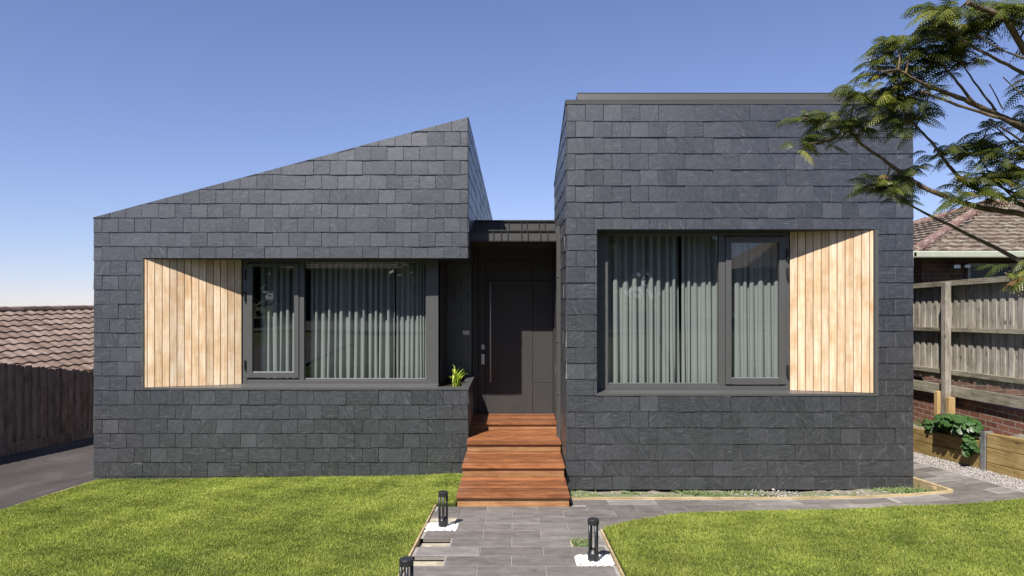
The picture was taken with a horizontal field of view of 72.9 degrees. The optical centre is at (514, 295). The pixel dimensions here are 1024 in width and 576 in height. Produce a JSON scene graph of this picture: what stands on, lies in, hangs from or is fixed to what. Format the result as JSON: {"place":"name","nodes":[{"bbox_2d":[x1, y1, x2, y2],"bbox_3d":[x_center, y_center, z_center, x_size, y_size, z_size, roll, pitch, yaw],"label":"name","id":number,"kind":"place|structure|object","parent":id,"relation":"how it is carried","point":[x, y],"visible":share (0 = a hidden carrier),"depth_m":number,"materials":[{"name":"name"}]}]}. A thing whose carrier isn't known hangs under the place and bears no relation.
{"place":"outdoors","nodes":[
{"label":"outdoors","id":0,"kind":"place"},
{"bbox_2d":[0,437,93,508],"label":"driveway","id":1,"kind":"structure","parent":0,"point":[25,476],"depth_m":11.13,"materials":[{"name":"concrete"}]},
{"bbox_2d":[0,473,462,575],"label":"lawn","id":2,"kind":"structure","parent":0,"point":[357,556],"depth_m":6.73,"materials":[{"name":"green plant"}]},
{"bbox_2d":[435,483,456,506],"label":"lawn","id":3,"kind":"structure","parent":0,"point":[452,504],"depth_m":8.50,"materials":[{"name":"green plant"}]},
{"bbox_2d":[9,353,919,560],"bbox_3d":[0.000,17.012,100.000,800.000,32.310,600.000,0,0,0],"label":"ground","id":4,"kind":"structure","parent":0,"point":[421,541],"depth_m":7.19,"materials":[{"name":"soil"}]},
{"bbox_2d":[0,363,93,455],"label":"paling fence","id":5,"kind":"object","parent":4,"relation":"on","point":[38,405],"visible":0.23,"depth_m":13.20,"materials":[{"name":"brown wood"}]},
{"bbox_2d":[0,305,93,370],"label":"neighbour house","id":6,"kind":"structure","parent":4,"relation":"on","point":[26,338],"depth_m":17.54,"materials":[{"name":"brown tile"}]},
{"bbox_2d":[397,504,435,575],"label":"timber edging","id":7,"kind":"object","parent":4,"relation":"on","point":[417,541],"visible":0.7,"depth_m":7.14,"materials":[{"name":"beige wood"}]},
{"bbox_2d":[93,93,913,491],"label":"slate house","id":8,"kind":"structure","parent":4,"relation":"on","point":[517,323],"depth_m":10.58,"materials":[{"name":"stone"}]},
{"bbox_2d":[260,267,293,370],"bbox_3d":[-3.794,0.318,11.228,0.702,2.193,0.153,0,0,0],"label":"curtain","id":9,"kind":"object","parent":8,"relation":"hanging from","point":[276,318],"visible":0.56,"depth_m":11.21,"materials":[{"name":"fabric"}]},
{"bbox_2d":[243,260,438,383],"bbox_3d":[-2.765,0.414,11.039,3.108,1.961,0.122,0,0,0],"label":"window","id":10,"kind":"structure","parent":8,"relation":"in","point":[298,376],"depth_m":11.01,"materials":[{"name":"paint"}]},
{"bbox_2d":[310,263,394,377],"bbox_3d":[-2.622,0.318,11.221,1.374,2.193,0.168,0,0,0],"label":"curtain","id":11,"kind":"object","parent":8,"relation":"hanging from","point":[352,318],"visible":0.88,"depth_m":11.22,"materials":[{"name":"fabric"}]},
{"bbox_2d":[396,263,425,377],"bbox_3d":[-1.614,0.293,11.253,0.604,2.143,0.078,0,0,0],"label":"curtain","id":12,"kind":"object","parent":8,"relation":"hanging from","point":[411,318],"visible":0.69,"depth_m":11.24,"materials":[{"name":"fabric"}]},
{"bbox_2d":[449,365,467,385],"bbox_3d":[-0.931,1.268,11.147,0.334,0.353,0.322,0,0,-22],"label":"strappy plant","id":13,"kind":"object","parent":8,"relation":"on","point":[456,379],"visible":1,"depth_m":11.09,"materials":[{"name":"green plant"}]},
{"bbox_2d":[472,247,554,413],"bbox_3d":[-0.016,0.547,12.259,1.497,3.266,0.163,0,0,0],"label":"door","id":14,"kind":"structure","parent":8,"relation":"in","point":[513,288],"depth_m":12.27,"materials":[{"name":"paint"}]},
{"bbox_2d":[608,236,679,382],"bbox_3d":[1.804,0.118,10.025,1.174,2.464,0.156,0,0,0],"label":"curtain","id":15,"kind":"object","parent":8,"relation":"hanging from","point":[643,318],"visible":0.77,"depth_m":10.02,"materials":[{"name":"fabric"}]},
{"bbox_2d":[598,232,788,389],"bbox_3d":[2.510,0.211,9.816,2.741,2.225,0.140,0,0,0],"label":"window","id":16,"kind":"structure","parent":8,"relation":"in","point":[725,381],"depth_m":9.80,"materials":[{"name":"paint"}]},
{"bbox_2d":[681,236,716,382],"bbox_3d":[2.703,0.118,10.013,0.583,2.464,0.092,0,0,0],"label":"curtain","id":17,"kind":"object","parent":8,"relation":"hanging from","point":[698,309],"visible":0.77,"depth_m":10.02,"materials":[{"name":"fabric"}]},
{"bbox_2d":[730,236,780,376],"bbox_3d":[3.498,0.118,10.022,0.751,2.464,0.091,0,0,0],"label":"curtain","id":18,"kind":"object","parent":8,"relation":"hanging from","point":[754,309],"visible":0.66,"depth_m":10.01,"materials":[{"name":"fabric"}]},
{"bbox_2d":[456,414,569,506],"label":"timber steps","id":19,"kind":"structure","parent":4,"relation":"on","point":[513,460],"depth_m":9.44,"materials":[{"name":"brown wood"}]},
{"bbox_2d":[569,488,914,499],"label":"soil","id":20,"kind":"structure","parent":4,"relation":"on","point":[803,494],"depth_m":9.30,"materials":[{"name":"stone"}]},
{"bbox_2d":[569,486,937,496],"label":"weeds","id":21,"kind":"object","parent":20,"relation":"on","point":[899,490],"visible":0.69,"depth_m":9.26,"materials":[{"name":"green plant"}]},
{"bbox_2d":[571,490,950,499],"bbox_3d":[3.150,2.578,8.880,4.860,0.182,0.045,0,0,0],"label":"timber edging","id":22,"kind":"object","parent":4,"relation":"on","point":[738,498],"visible":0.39,"depth_m":8.86,"materials":[{"name":"beige wood"}]},
{"bbox_2d":[773,0,1023,296],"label":"feathery tree","id":23,"kind":"object","parent":4,"relation":"on","point":[954,44],"visible":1,"depth_m":3.17,"materials":[{"name":"green plant"}]},
{"bbox_2d":[913,477,952,492],"bbox_3d":[5.558,2.602,9.330,0.095,0.264,0.940,0,0,0],"label":"timber edging","id":24,"kind":"object","parent":4,"relation":"on","point":[920,483],"visible":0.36,"depth_m":9.34,"materials":[{"name":"beige wood"}]},
{"bbox_2d":[913,199,1023,396],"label":"neighbour house","id":25,"kind":"structure","parent":4,"relation":"on","point":[942,252],"depth_m":12.90,"materials":[{"name":"tile"}]},
{"bbox_2d":[966,263,1023,283],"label":"window","id":26,"kind":"structure","parent":25,"relation":"in","point":[970,273],"depth_m":12.80,"materials":[{"name":"metal"}]},
{"bbox_2d":[913,427,1023,479],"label":"retaining wall","id":27,"kind":"structure","parent":4,"relation":"on","point":[1001,454],"depth_m":9.70,"materials":[{"name":"brown wood"}]},
{"bbox_2d":[913,389,1023,435],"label":"brick wall","id":28,"kind":"structure","parent":4,"relation":"on","point":[1001,420],"depth_m":10.25,"materials":[{"name":"red brick"}]},
{"bbox_2d":[913,276,1023,434],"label":"paling fence","id":29,"kind":"object","parent":28,"relation":"on","point":[970,331],"visible":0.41,"depth_m":10.53,"materials":[{"name":"grey wood"}]},
{"bbox_2d":[913,425,1023,439],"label":"garden bed","id":30,"kind":"object","parent":4,"relation":"on","point":[1017,435],"visible":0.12,"depth_m":10.11,"materials":[{"name":"soil"}]},
{"bbox_2d":[917,413,983,456],"bbox_3d":[6.591,2.021,10.609,0.437,0.562,1.649,0,0,0],"label":"leafy plant","id":31,"kind":"object","parent":30,"relation":"on","point":[968,428],"visible":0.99,"depth_m":10.04,"materials":[{"name":"green plant"}]},
{"bbox_2d":[913,452,1023,491],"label":"gravel","id":32,"kind":"structure","parent":4,"relation":"on","point":[997,478],"depth_m":9.73,"materials":[{"name":"white gravel"}]},
{"bbox_2d":[0,0,1023,352],"label":"sky","id":33,"kind":"structure","parent":0,"point":[107,106],"materials":[{"name":"blue"}]},
{"bbox_2d":[403,461,1023,575],"bbox_3d":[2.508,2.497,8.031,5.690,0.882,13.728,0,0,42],"label":"path","id":34,"kind":"structure","parent":0,"point":[520,527],"depth_m":7.66,"materials":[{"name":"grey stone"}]},
{"bbox_2d":[414,518,614,565],"bbox_3d":[-0.030,2.426,6.415,1.890,0.216,3.010,0,0,0],"label":"sand bed","id":35,"kind":"object","parent":34,"relation":"on","point":[431,563],"visible":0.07,"depth_m":6.92,"materials":[{"name":"beige sand"}]},
{"bbox_2d":[425,522,458,530],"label":"white pebbles","id":36,"kind":"object","parent":35,"relation":"on","point":[436,527],"visible":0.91,"depth_m":7.41,"materials":[{"name":"white gravel"}]},
{"bbox_2d":[438,490,447,527],"bbox_3d":[-0.770,2.299,7.470,0.104,0.385,0.104,0,0,0],"label":"bollard light","id":37,"kind":"object","parent":36,"relation":"on","point":[443,518],"visible":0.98,"depth_m":7.44,"materials":[{"name":"black metal"}]},
{"bbox_2d":[571,537,592,546],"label":"weeds","id":38,"kind":"object","parent":35,"relation":"on","point":[581,543],"visible":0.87,"depth_m":6.87,"materials":[{"name":"green plant"}]},
{"bbox_2d":[574,554,614,565],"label":"white pebbles","id":39,"kind":"object","parent":35,"relation":"on","point":[583,560],"visible":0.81,"depth_m":6.22,"materials":[{"name":"white gravel"}]},
{"bbox_2d":[588,517,598,561],"bbox_3d":[0.710,2.205,6.260,0.104,0.385,0.104,0,0,-20],"label":"bollard light","id":40,"kind":"object","parent":39,"relation":"on","point":[593,554],"visible":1,"depth_m":6.22,"materials":[{"name":"black metal"}]},
{"bbox_2d":[600,529,624,575],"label":"timber edging","id":41,"kind":"object","parent":34,"relation":"on","point":[613,555],"visible":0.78,"depth_m":6.42,"materials":[{"name":"beige wood"}]},
{"bbox_2d":[602,498,1023,575],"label":"lawn","id":42,"kind":"structure","parent":0,"point":[751,572],"depth_m":6.55,"materials":[{"name":"green plant"}]},
{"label":"white pebbles","id":43,"kind":"object","parent":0,"visible":0},
{"bbox_2d":[399,556,413,575],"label":"bollard light","id":44,"kind":"object","parent":43,"relation":"on","point":[406,562],"visible":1,"depth_m":5.05,"materials":[{"name":"black metal"}]}
]}

